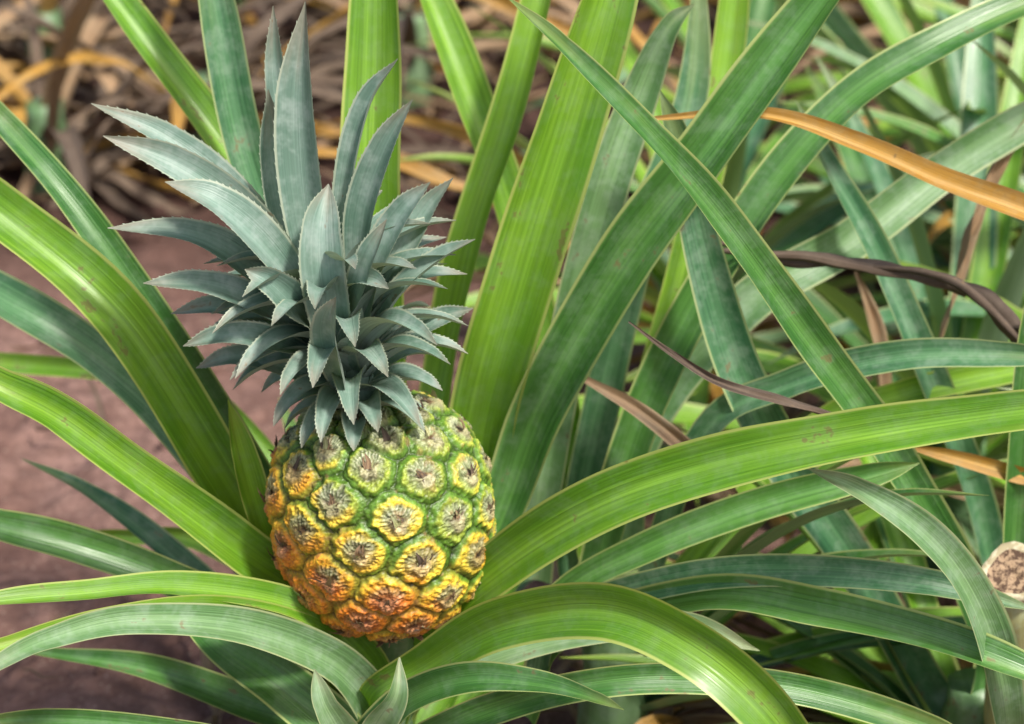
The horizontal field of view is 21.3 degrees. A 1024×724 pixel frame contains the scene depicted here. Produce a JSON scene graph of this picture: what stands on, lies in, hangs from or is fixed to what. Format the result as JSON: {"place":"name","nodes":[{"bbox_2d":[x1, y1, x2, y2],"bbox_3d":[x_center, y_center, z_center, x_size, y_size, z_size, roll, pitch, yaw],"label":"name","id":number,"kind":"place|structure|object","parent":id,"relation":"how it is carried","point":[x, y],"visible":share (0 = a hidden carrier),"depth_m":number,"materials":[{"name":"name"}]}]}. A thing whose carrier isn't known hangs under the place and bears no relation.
{"place":"outdoors","nodes":[
{"label":"outdoors","id":0,"kind":"place"},
{"bbox_2d":[0,0,1023,723],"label":"ground","id":1,"kind":"structure","parent":0,"point":[26,488],"depth_m":2.40,"materials":[{"name":"red soil"}]},
{"bbox_2d":[0,0,151,167],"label":"pineapple plant","id":2,"kind":"object","parent":1,"relation":"on","point":[6,16],"visible":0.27,"depth_m":3.12,"materials":[{"name":"brown plant"}]},
{"bbox_2d":[2,0,178,27],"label":"withered pineapple plant","id":3,"kind":"object","parent":1,"relation":"on","point":[149,1],"visible":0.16,"depth_m":3.16,"materials":[{"name":"brown plant"}]},
{"bbox_2d":[0,0,308,179],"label":"withered pineapple plant","id":4,"kind":"object","parent":1,"relation":"on","point":[52,12],"visible":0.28,"depth_m":3.19,"materials":[{"name":"brown plant"}]},
{"bbox_2d":[4,0,443,71],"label":"withered pineapple plant","id":5,"kind":"object","parent":1,"relation":"on","point":[312,22],"visible":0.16,"depth_m":3.33,"materials":[{"name":"brown plant"}]},
{"bbox_2d":[0,0,452,249],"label":"withered pineapple plant","id":6,"kind":"object","parent":1,"relation":"on","point":[40,116],"visible":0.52,"depth_m":2.89,"materials":[{"name":"brown plant"}]},
{"bbox_2d":[0,0,493,218],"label":"withered pineapple plant","id":7,"kind":"object","parent":1,"relation":"on","point":[328,28],"visible":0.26,"depth_m":2.95,"materials":[{"name":"brown plant"}]},
{"bbox_2d":[34,0,678,146],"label":"withered pineapple plant","id":8,"kind":"object","parent":1,"relation":"on","point":[414,29],"visible":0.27,"depth_m":3.18,"materials":[{"name":"brown plant"}]},
{"bbox_2d":[0,0,1003,723],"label":"dry leaf litter","id":9,"kind":"object","parent":1,"relation":"on","point":[494,72],"visible":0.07,"depth_m":2.95,"materials":[{"name":"brown plant"}]},
{"bbox_2d":[0,0,1023,723],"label":"pineapple plant","id":10,"kind":"object","parent":1,"relation":"on","point":[270,646],"visible":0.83,"depth_m":1.65,"materials":[{"name":"green plant"}]},
{"bbox_2d":[91,2,496,723],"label":"pineapple fruit","id":11,"kind":"object","parent":10,"relation":"attached to","point":[379,500],"visible":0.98,"depth_m":1.57,"materials":[{"name":"green plant"}]},
{"bbox_2d":[654,107,1023,220],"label":"yellowed leaf","id":12,"kind":"object","parent":10,"relation":"attached to","point":[1001,198],"visible":0.99,"depth_m":1.67,"materials":[{"name":"orange plant"}]},
{"bbox_2d":[11,0,1013,723],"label":"soil clods","id":13,"kind":"object","parent":1,"relation":"on","point":[151,214],"visible":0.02,"depth_m":2.79,"materials":[{"name":"brown soil"}]},
{"bbox_2d":[312,0,715,95],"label":"withered pineapple plant","id":14,"kind":"object","parent":1,"relation":"on","point":[475,4],"visible":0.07,"depth_m":3.42,"materials":[{"name":"brown plant"}]},
{"bbox_2d":[316,3,960,540],"bbox_3d":[0.199,-0.147,2.465,0.727,0.376,0.686,-18,31,-34],"label":"pineapple plant","id":15,"kind":"object","parent":1,"relation":"on","point":[810,217],"visible":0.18,"depth_m":2.44,"materials":[{"name":"green plant"}]},
{"bbox_2d":[406,0,1005,292],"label":"pineapple plant","id":16,"kind":"object","parent":1,"relation":"on","point":[763,11],"visible":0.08,"depth_m":2.88,"materials":[{"name":"green plant"}]},
{"bbox_2d":[420,0,1023,723],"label":"pineapple plant","id":17,"kind":"object","parent":1,"relation":"on","point":[712,576],"visible":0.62,"depth_m":1.75,"materials":[{"name":"green plant"}]},
{"bbox_2d":[628,321,829,413],"bbox_3d":[0.138,0.010,1.625,0.137,0.075,0.015,-2,25,-4],"label":"dry leaf","id":18,"kind":"object","parent":17,"relation":"on","point":[764,395],"visible":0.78,"depth_m":1.63,"materials":[{"name":"brown plant"}]},
{"bbox_2d":[721,241,1020,342],"bbox_3d":[0.251,-0.028,1.745,0.247,0.100,0.030,4,25,8],"label":"dry leaf","id":19,"kind":"object","parent":17,"relation":"on","point":[1004,317],"visible":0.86,"depth_m":1.73,"materials":[{"name":"brown plant"}]},
{"bbox_2d":[476,0,970,70],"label":"pineapple plant","id":20,"kind":"object","parent":1,"relation":"on","point":[503,19],"visible":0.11,"depth_m":3.36,"materials":[{"name":"green plant"}]},
{"bbox_2d":[510,0,1023,723],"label":"pineapple plant","id":21,"kind":"object","parent":1,"relation":"on","point":[942,686],"visible":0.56,"depth_m":1.72,"materials":[{"name":"green plant"}]},
{"bbox_2d":[578,0,1023,708],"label":"pineapple plant","id":22,"kind":"object","parent":1,"relation":"on","point":[986,268],"visible":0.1,"depth_m":2.19,"materials":[{"name":"green plant"}]},
{"bbox_2d":[632,0,1023,339],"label":"pineapple plant","id":23,"kind":"object","parent":1,"relation":"on","point":[931,81],"visible":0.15,"depth_m":2.59,"materials":[{"name":"green plant"}]},
{"bbox_2d":[748,21,1023,417],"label":"pineapple plant","id":24,"kind":"object","parent":1,"relation":"on","point":[928,105],"visible":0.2,"depth_m":2.23,"materials":[{"name":"green plant"}]},
{"bbox_2d":[780,0,1019,154],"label":"pineapple plant","id":25,"kind":"object","parent":1,"relation":"on","point":[925,12],"visible":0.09,"depth_m":3.02,"materials":[{"name":"green plant"}]},
{"bbox_2d":[865,257,1022,511],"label":"pineapple plant","id":26,"kind":"object","parent":1,"relation":"on","point":[1000,496],"visible":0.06,"depth_m":1.94,"materials":[{"name":"green plant"}]},
{"bbox_2d":[854,271,891,385],"bbox_3d":[0.258,0.006,1.917,0.047,0.141,0.013,23,33,40],"label":"dry leaf","id":27,"kind":"object","parent":26,"relation":"on","point":[876,325],"visible":0.42,"depth_m":1.91,"materials":[{"name":"brown plant"}]},
{"bbox_2d":[939,120,1023,337],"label":"dry leaf","id":28,"kind":"object","parent":26,"relation":"on","point":[997,169],"visible":0.62,"depth_m":1.88,"materials":[{"name":"brown plant"}]},
{"bbox_2d":[917,0,1023,247],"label":"pineapple plant","id":29,"kind":"object","parent":1,"relation":"on","point":[1007,33],"visible":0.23,"depth_m":2.63,"materials":[{"name":"green plant"}]},
{"bbox_2d":[981,541,1023,723],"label":"cut stalk","id":30,"kind":"object","parent":1,"relation":"on","point":[1002,567],"visible":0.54,"depth_m":1.69,"materials":[{"name":"beige plant"}]}
]}

